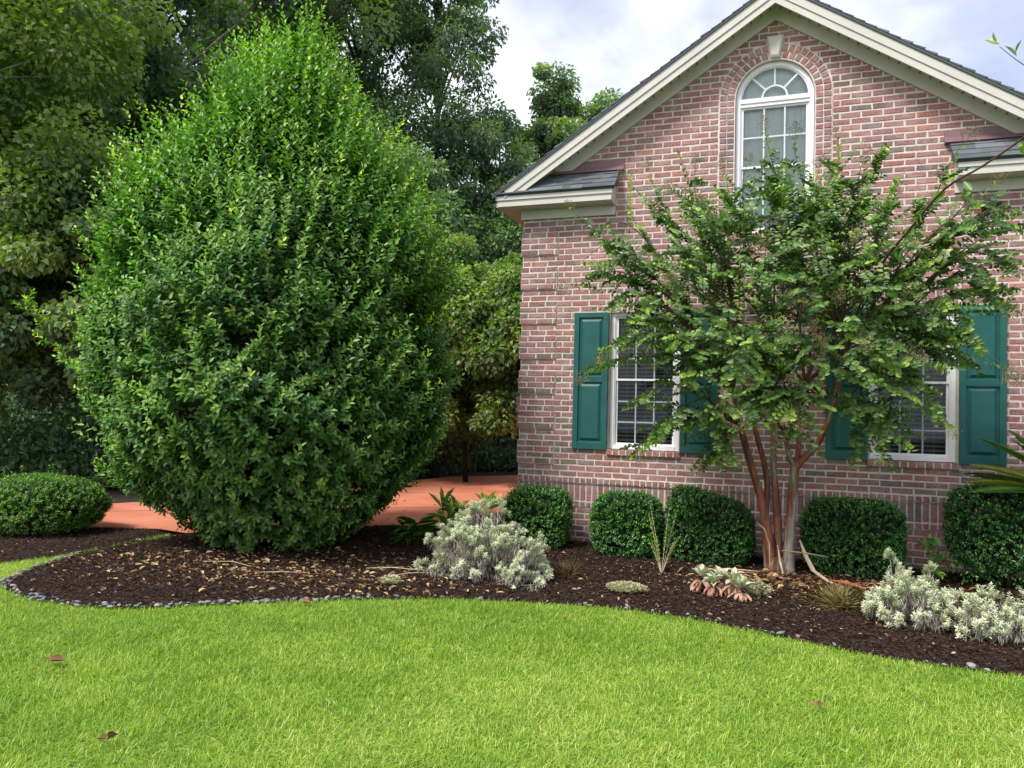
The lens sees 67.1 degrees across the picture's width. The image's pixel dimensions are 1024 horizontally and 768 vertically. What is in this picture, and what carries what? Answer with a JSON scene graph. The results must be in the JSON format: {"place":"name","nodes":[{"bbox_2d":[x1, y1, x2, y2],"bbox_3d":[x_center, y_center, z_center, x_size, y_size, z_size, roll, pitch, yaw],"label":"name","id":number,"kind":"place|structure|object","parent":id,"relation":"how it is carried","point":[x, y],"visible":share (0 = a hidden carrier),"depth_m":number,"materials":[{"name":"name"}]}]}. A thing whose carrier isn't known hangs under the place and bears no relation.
{"place":"outdoors","nodes":[
{"label":"outdoors","id":0,"kind":"place"},
{"bbox_2d":[0,529,166,563],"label":"mulch bed","id":1,"kind":"object","parent":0,"point":[94,539],"visible":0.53,"depth_m":8.40,"materials":[{"name":"brown soil"}]},
{"bbox_2d":[0,464,113,536],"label":"azalea shrub","id":2,"kind":"object","parent":1,"relation":"on","point":[43,502],"visible":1,"depth_m":8.69,"materials":[{"name":"green plant"}]},
{"bbox_2d":[90,475,517,532],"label":"driveway","id":3,"kind":"structure","parent":0,"point":[417,505],"depth_m":12.16,"materials":[{"name":"orange concrete"}]},
{"bbox_2d":[0,533,1023,767],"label":"lawn","id":4,"kind":"structure","parent":0,"point":[444,694],"depth_m":4.21,"materials":[{"name":"plant"}]},
{"bbox_2d":[45,654,65,660],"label":"fallen leaf","id":5,"kind":"object","parent":4,"relation":"on","point":[57,657],"visible":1,"depth_m":4.56,"materials":[{"name":"brown plant"}]},
{"bbox_2d":[98,731,117,739],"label":"fallen leaf","id":6,"kind":"object","parent":4,"relation":"on","point":[111,734],"visible":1,"depth_m":3.53,"materials":[{"name":"brown plant"}]},
{"bbox_2d":[300,598,310,602],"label":"fallen leaf","id":7,"kind":"object","parent":4,"relation":"on","point":[306,600],"visible":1,"depth_m":6.04,"materials":[{"name":"beige plant"}]},
{"bbox_2d":[810,701,821,705],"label":"fallen leaf","id":8,"kind":"object","parent":4,"relation":"on","point":[818,703],"visible":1,"depth_m":4.15,"materials":[{"name":"beige plant"}]},
{"bbox_2d":[6,406,1017,675],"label":"ground","id":9,"kind":"structure","parent":0,"point":[116,494],"depth_m":13.12,"materials":[{"name":"brown soil"}]},
{"bbox_2d":[0,0,183,294],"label":"woodland tree","id":10,"kind":"object","parent":9,"relation":"on","point":[29,39],"visible":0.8,"depth_m":12.12,"materials":[{"name":"green plant"}]},
{"bbox_2d":[0,134,190,422],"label":"vine covered tree","id":11,"kind":"object","parent":9,"relation":"on","point":[29,366],"visible":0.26,"depth_m":12.34,"materials":[{"name":"green plant"}]},
{"bbox_2d":[1,0,300,456],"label":"woodland tree","id":12,"kind":"object","parent":9,"relation":"on","point":[150,93],"visible":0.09,"depth_m":15.67,"materials":[{"name":"green plant"}]},
{"bbox_2d":[123,3,236,140],"bbox_3d":[-10.348,-7.014,21.344,8.455,18.265,7.547,1,-2,20],"label":"woodland tree","id":13,"kind":"object","parent":9,"relation":"on","point":[182,41],"visible":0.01,"depth_m":23.61,"materials":[{"name":"green plant"}]},
{"bbox_2d":[12,0,478,554],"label":"evergreen shrub","id":14,"kind":"object","parent":9,"relation":"on","point":[294,340],"visible":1,"depth_m":7.56,"materials":[{"name":"green plant"}]},
{"bbox_2d":[0,230,517,455],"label":"woodland","id":15,"kind":"object","parent":9,"relation":"on","point":[11,416],"depth_m":26.04,"materials":[{"name":"green plant"}]},
{"bbox_2d":[0,367,518,489],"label":"woodland understory","id":16,"kind":"object","parent":9,"relation":"on","point":[66,455],"visible":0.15,"depth_m":14.74,"materials":[{"name":"green plant"}]},
{"bbox_2d":[117,0,401,156],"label":"woodland tree","id":17,"kind":"object","parent":9,"relation":"on","point":[221,16],"visible":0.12,"depth_m":19.15,"materials":[{"name":"green plant"}]},
{"bbox_2d":[239,0,481,225],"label":"woodland tree","id":18,"kind":"object","parent":9,"relation":"on","point":[381,96],"visible":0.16,"depth_m":21.32,"materials":[{"name":"green plant"}]},
{"bbox_2d":[359,117,483,445],"bbox_3d":[-4.078,-2.298,18.760,6.592,8.973,4.743,2,-2,-13],"label":"woodland tree","id":19,"kind":"object","parent":9,"relation":"on","point":[441,194],"visible":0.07,"depth_m":18.48,"materials":[{"name":"green plant"}]},
{"bbox_2d":[347,0,520,240],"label":"woodland tree","id":20,"kind":"object","parent":9,"relation":"on","point":[436,36],"visible":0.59,"depth_m":21.81,"materials":[{"name":"green plant"}]},
{"bbox_2d":[393,408,491,477],"bbox_3d":[-1.714,1.179,17.742,2.852,2.078,2.029,1,-2,20],"label":"shade bush","id":21,"kind":"object","parent":9,"relation":"on","point":[451,457],"visible":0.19,"depth_m":17.34,"materials":[{"name":"green plant"}]},
{"bbox_2d":[390,218,522,481],"bbox_3d":[-0.913,-0.723,16.224,5.761,5.802,3.447,1,-2,20],"label":"vine covered tree","id":22,"kind":"object","parent":9,"relation":"on","point":[488,298],"visible":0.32,"depth_m":15.17,"materials":[{"name":"green plant"}]},
{"bbox_2d":[438,154,539,380],"bbox_3d":[0.108,-1.881,21.248,7.109,8.516,4.945,1,-2,20],"label":"woodland tree","id":23,"kind":"object","parent":9,"relation":"on","point":[501,241],"visible":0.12,"depth_m":20.32,"materials":[{"name":"green plant"}]},
{"bbox_2d":[450,94,538,455],"bbox_3d":[-0.918,-3.071,22.956,4.422,10.949,3.708,1,-2,20],"label":"woodland tree","id":24,"kind":"object","parent":9,"relation":"on","point":[515,162],"visible":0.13,"depth_m":22.54,"materials":[{"name":"green plant"}]},
{"bbox_2d":[487,61,581,195],"bbox_3d":[1.178,-3.973,24.616,4.116,12.956,4.246,2,-2,-12],"label":"woodland tree","id":25,"kind":"object","parent":9,"relation":"on","point":[547,101],"visible":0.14,"depth_m":24.67,"materials":[{"name":"green plant"}]},
{"bbox_2d":[535,86,622,160],"bbox_3d":[2.510,-3.506,25.154,4.594,12.124,4.088,2,-2,-5],"label":"woodland tree","id":26,"kind":"object","parent":9,"relation":"on","point":[600,103],"visible":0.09,"depth_m":24.63,"materials":[{"name":"green plant"}]},
{"bbox_2d":[492,0,1023,577],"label":"brick house","id":27,"kind":"structure","parent":9,"relation":"on","point":[816,70],"depth_m":8.77,"materials":[{"name":"brick"}]},
{"bbox_2d":[514,392,519,413],"bbox_3d":[0.135,0.226,9.980,0.184,0.330,0.160,1,-2,20],"label":"wall lantern","id":28,"kind":"object","parent":27,"relation":"attached to","point":[516,394],"depth_m":9.95,"materials":[{"name":"metal"}]},
{"bbox_2d":[609,311,679,451],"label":"window","id":29,"kind":"structure","parent":27,"relation":"in","point":[627,382],"depth_m":9.27,"materials":[{"name":"white plastic"}]},
{"bbox_2d":[734,61,814,232],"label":"window","id":30,"kind":"structure","parent":27,"relation":"in","point":[782,91],"depth_m":8.82,"materials":[{"name":"grey glass"}]},
{"bbox_2d":[869,306,955,462],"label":"window","id":31,"kind":"structure","parent":27,"relation":"in","point":[936,447],"depth_m":8.24,"materials":[{"name":"white plastic"}]},
{"bbox_2d":[0,515,1023,675],"bbox_3d":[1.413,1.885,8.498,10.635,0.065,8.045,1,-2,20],"label":"mulch bed","id":32,"kind":"object","parent":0,"point":[790,634],"visible":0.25,"depth_m":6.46,"materials":[{"name":"brown wood"}]},
{"bbox_2d":[255,571,309,572],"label":"fallen twig","id":33,"kind":"object","parent":32,"relation":"on","point":[285,571],"visible":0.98,"depth_m":6.97,"materials":[{"name":"brown wood"}]},
{"bbox_2d":[378,574,402,583],"bbox_3d":[-1.062,1.702,6.746,0.238,0.075,0.224,1,-2,20],"label":"sedum mat","id":34,"kind":"object","parent":32,"relation":"on","point":[392,579],"visible":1,"depth_m":6.71,"materials":[{"name":"green plant"}]},
{"bbox_2d":[367,566,417,569],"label":"fallen twig","id":35,"kind":"object","parent":32,"relation":"on","point":[396,567],"visible":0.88,"depth_m":7.25,"materials":[{"name":"brown wood"}]},
{"bbox_2d":[385,515,434,547],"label":"broad leaved plant","id":36,"kind":"object","parent":32,"relation":"on","point":[413,531],"visible":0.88,"depth_m":8.46,"materials":[{"name":"green plant"}]},
{"bbox_2d":[427,487,475,557],"bbox_3d":[-0.661,1.456,8.145,0.675,0.753,0.557,0,-2,33],"label":"broad leaved plant","id":37,"kind":"object","parent":32,"relation":"on","point":[452,506],"visible":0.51,"depth_m":8.09,"materials":[{"name":"green plant"}]},
{"bbox_2d":[412,494,553,592],"bbox_3d":[-0.209,1.417,7.130,1.365,0.802,0.935,1,-2,20],"label":"silver artemisia","id":38,"kind":"object","parent":32,"relation":"on","point":[481,554],"visible":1,"depth_m":6.97,"materials":[{"name":"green plant"}]},
{"bbox_2d":[475,491,507,532],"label":"broad leaved plant","id":39,"kind":"object","parent":32,"relation":"on","point":[491,496],"visible":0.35,"depth_m":7.97,"materials":[{"name":"green plant"}]},
{"bbox_2d":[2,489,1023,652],"bbox_3d":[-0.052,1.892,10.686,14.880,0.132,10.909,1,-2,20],"label":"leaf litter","id":40,"kind":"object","parent":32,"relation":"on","point":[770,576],"visible":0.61,"depth_m":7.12,"materials":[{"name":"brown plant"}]},
{"bbox_2d":[500,479,574,548],"bbox_3d":[0.288,1.496,8.905,0.868,0.801,0.815,1,-2,20],"label":"clipped shrub","id":41,"kind":"object","parent":32,"relation":"on","point":[546,511],"visible":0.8,"depth_m":8.64,"materials":[{"name":"green plant"}]},
{"bbox_2d":[551,558,585,580],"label":"grass tuft","id":42,"kind":"object","parent":32,"relation":"on","point":[566,570],"visible":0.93,"depth_m":7.19,"materials":[{"name":"brown plant"}]},
{"bbox_2d":[605,580,649,592],"bbox_3d":[0.997,1.748,6.696,0.401,0.079,0.318,1,-2,20],"label":"sedum mat","id":43,"kind":"object","parent":32,"relation":"on","point":[623,586],"visible":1,"depth_m":6.64,"materials":[{"name":"green plant"}]},
{"bbox_2d":[587,480,667,559],"bbox_3d":[1.281,1.493,8.488,0.891,0.828,0.811,1,-2,20],"label":"clipped shrub","id":44,"kind":"object","parent":32,"relation":"on","point":[618,524],"visible":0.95,"depth_m":8.25,"materials":[{"name":"green plant"}]},
{"bbox_2d":[648,498,678,573],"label":"spindly seedling","id":45,"kind":"object","parent":32,"relation":"on","point":[657,554],"visible":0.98,"depth_m":7.47,"materials":[{"name":"green plant"}]},
{"bbox_2d":[663,479,757,565],"bbox_3d":[2.103,1.461,8.207,0.993,0.912,0.802,1,-2,20],"label":"clipped shrub","id":46,"kind":"object","parent":32,"relation":"on","point":[713,528],"visible":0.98,"depth_m":7.97,"materials":[{"name":"green plant"}]},
{"bbox_2d":[690,564,753,601],"bbox_3d":[1.806,1.690,6.630,0.600,0.239,0.398,0,-2,37],"label":"lambs ear plant","id":47,"kind":"object","parent":32,"relation":"on","point":[736,588],"visible":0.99,"depth_m":6.56,"materials":[{"name":"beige plant"}]},
{"bbox_2d":[713,568,756,571],"bbox_3d":[2.100,1.814,7.515,0.550,0.035,0.056,1,-2,7],"label":"bark strip","id":48,"kind":"object","parent":32,"relation":"on","point":[730,569],"visible":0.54,"depth_m":7.49,"materials":[{"name":"beige wood"}]},
{"bbox_2d":[731,578,774,596],"bbox_3d":[2.080,1.760,6.749,0.422,0.110,0.502,1,-2,20],"label":"sedum mat","id":49,"kind":"object","parent":32,"relation":"on","point":[757,587],"visible":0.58,"depth_m":6.62,"materials":[{"name":"green plant"}]},
{"bbox_2d":[777,545,782,573],"bbox_3d":[2.598,1.709,7.467,0.024,0.282,0.130,2,-2,-9],"label":"bark strip","id":50,"kind":"object","parent":32,"relation":"on","point":[779,560],"visible":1,"depth_m":7.49,"materials":[{"name":"beige wood"}]},
{"bbox_2d":[556,32,1023,574],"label":"crape myrtle tree","id":51,"kind":"object","parent":32,"relation":"on","point":[866,334],"visible":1,"depth_m":6.94,"materials":[{"name":"green plant"}]},
{"bbox_2d":[756,522,769,566],"bbox_3d":[2.469,1.578,7.595,0.136,0.423,0.049,1,-2,20],"label":"bark strip","id":52,"kind":"object","parent":51,"relation":"attached to","point":[762,527],"visible":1,"depth_m":7.57,"materials":[{"name":"beige wood"}]},
{"bbox_2d":[782,550,827,557],"bbox_3d":[2.819,1.637,7.437,0.422,0.038,0.040,1,-2,18],"label":"bark strip","id":53,"kind":"object","parent":51,"relation":"attached to","point":[805,553],"visible":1,"depth_m":7.43,"materials":[{"name":"wood"}]},
{"bbox_2d":[799,540,835,583],"bbox_3d":[2.867,1.665,7.172,0.055,0.325,0.663,2,-2,-13],"label":"bark strip","id":54,"kind":"object","parent":32,"relation":"on","point":[810,565],"visible":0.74,"depth_m":7.33,"materials":[{"name":"beige wood"}]},
{"bbox_2d":[804,579,870,614],"bbox_3d":[2.664,1.710,6.294,0.565,0.226,0.546,1,-2,20],"label":"grass tuft","id":55,"kind":"object","parent":32,"relation":"on","point":[834,597],"visible":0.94,"depth_m":6.23,"materials":[{"name":"plant"}]},
{"bbox_2d":[828,579,865,589],"bbox_3d":[2.999,1.800,6.974,0.109,0.030,0.408,3,-3,-41],"label":"bark strip","id":56,"kind":"object","parent":32,"relation":"on","point":[844,582],"visible":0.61,"depth_m":6.97,"materials":[{"name":"orange wood"}]},
{"bbox_2d":[796,486,908,578],"bbox_3d":[3.399,1.491,7.724,1.052,0.882,0.879,1,-2,20],"label":"clipped shrub","id":57,"kind":"object","parent":32,"relation":"on","point":[851,536],"visible":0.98,"depth_m":7.47,"materials":[{"name":"green plant"}]},
{"bbox_2d":[861,546,971,632],"bbox_3d":[3.078,1.582,5.954,0.759,0.545,0.855,1,-2,20],"label":"silver artemisia","id":58,"kind":"object","parent":32,"relation":"on","point":[909,603],"visible":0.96,"depth_m":5.77,"materials":[{"name":"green plant"}]},
{"bbox_2d":[916,533,957,582],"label":"broadleaf weed","id":59,"kind":"object","parent":32,"relation":"on","point":[931,542],"visible":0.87,"depth_m":7.19,"materials":[{"name":"green plant"}]},
{"bbox_2d":[966,662,976,668],"bbox_3d":[2.934,1.793,4.930,0.049,0.025,0.066,-11,17,-19],"label":"pebble","id":60,"kind":"object","parent":32,"relation":"on","point":[970,664],"visible":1,"depth_m":4.92,"materials":[{"name":"stone"}]},
{"bbox_2d":[935,475,1023,588],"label":"clipped shrub","id":61,"kind":"object","parent":32,"relation":"on","point":[987,529],"visible":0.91,"depth_m":7.11,"materials":[{"name":"green plant"}]},
{"bbox_2d":[950,581,1023,645],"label":"silver artemisia","id":62,"kind":"object","parent":32,"relation":"on","point":[1000,626],"visible":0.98,"depth_m":5.43,"materials":[{"name":"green plant"}]},
{"bbox_2d":[963,430,1023,492],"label":"sago palm","id":63,"kind":"object","parent":32,"relation":"on","point":[1015,484],"visible":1,"depth_m":6.99,"materials":[{"name":"green plant"}]},
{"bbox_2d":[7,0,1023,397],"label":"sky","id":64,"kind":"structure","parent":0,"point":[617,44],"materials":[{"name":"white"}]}
]}

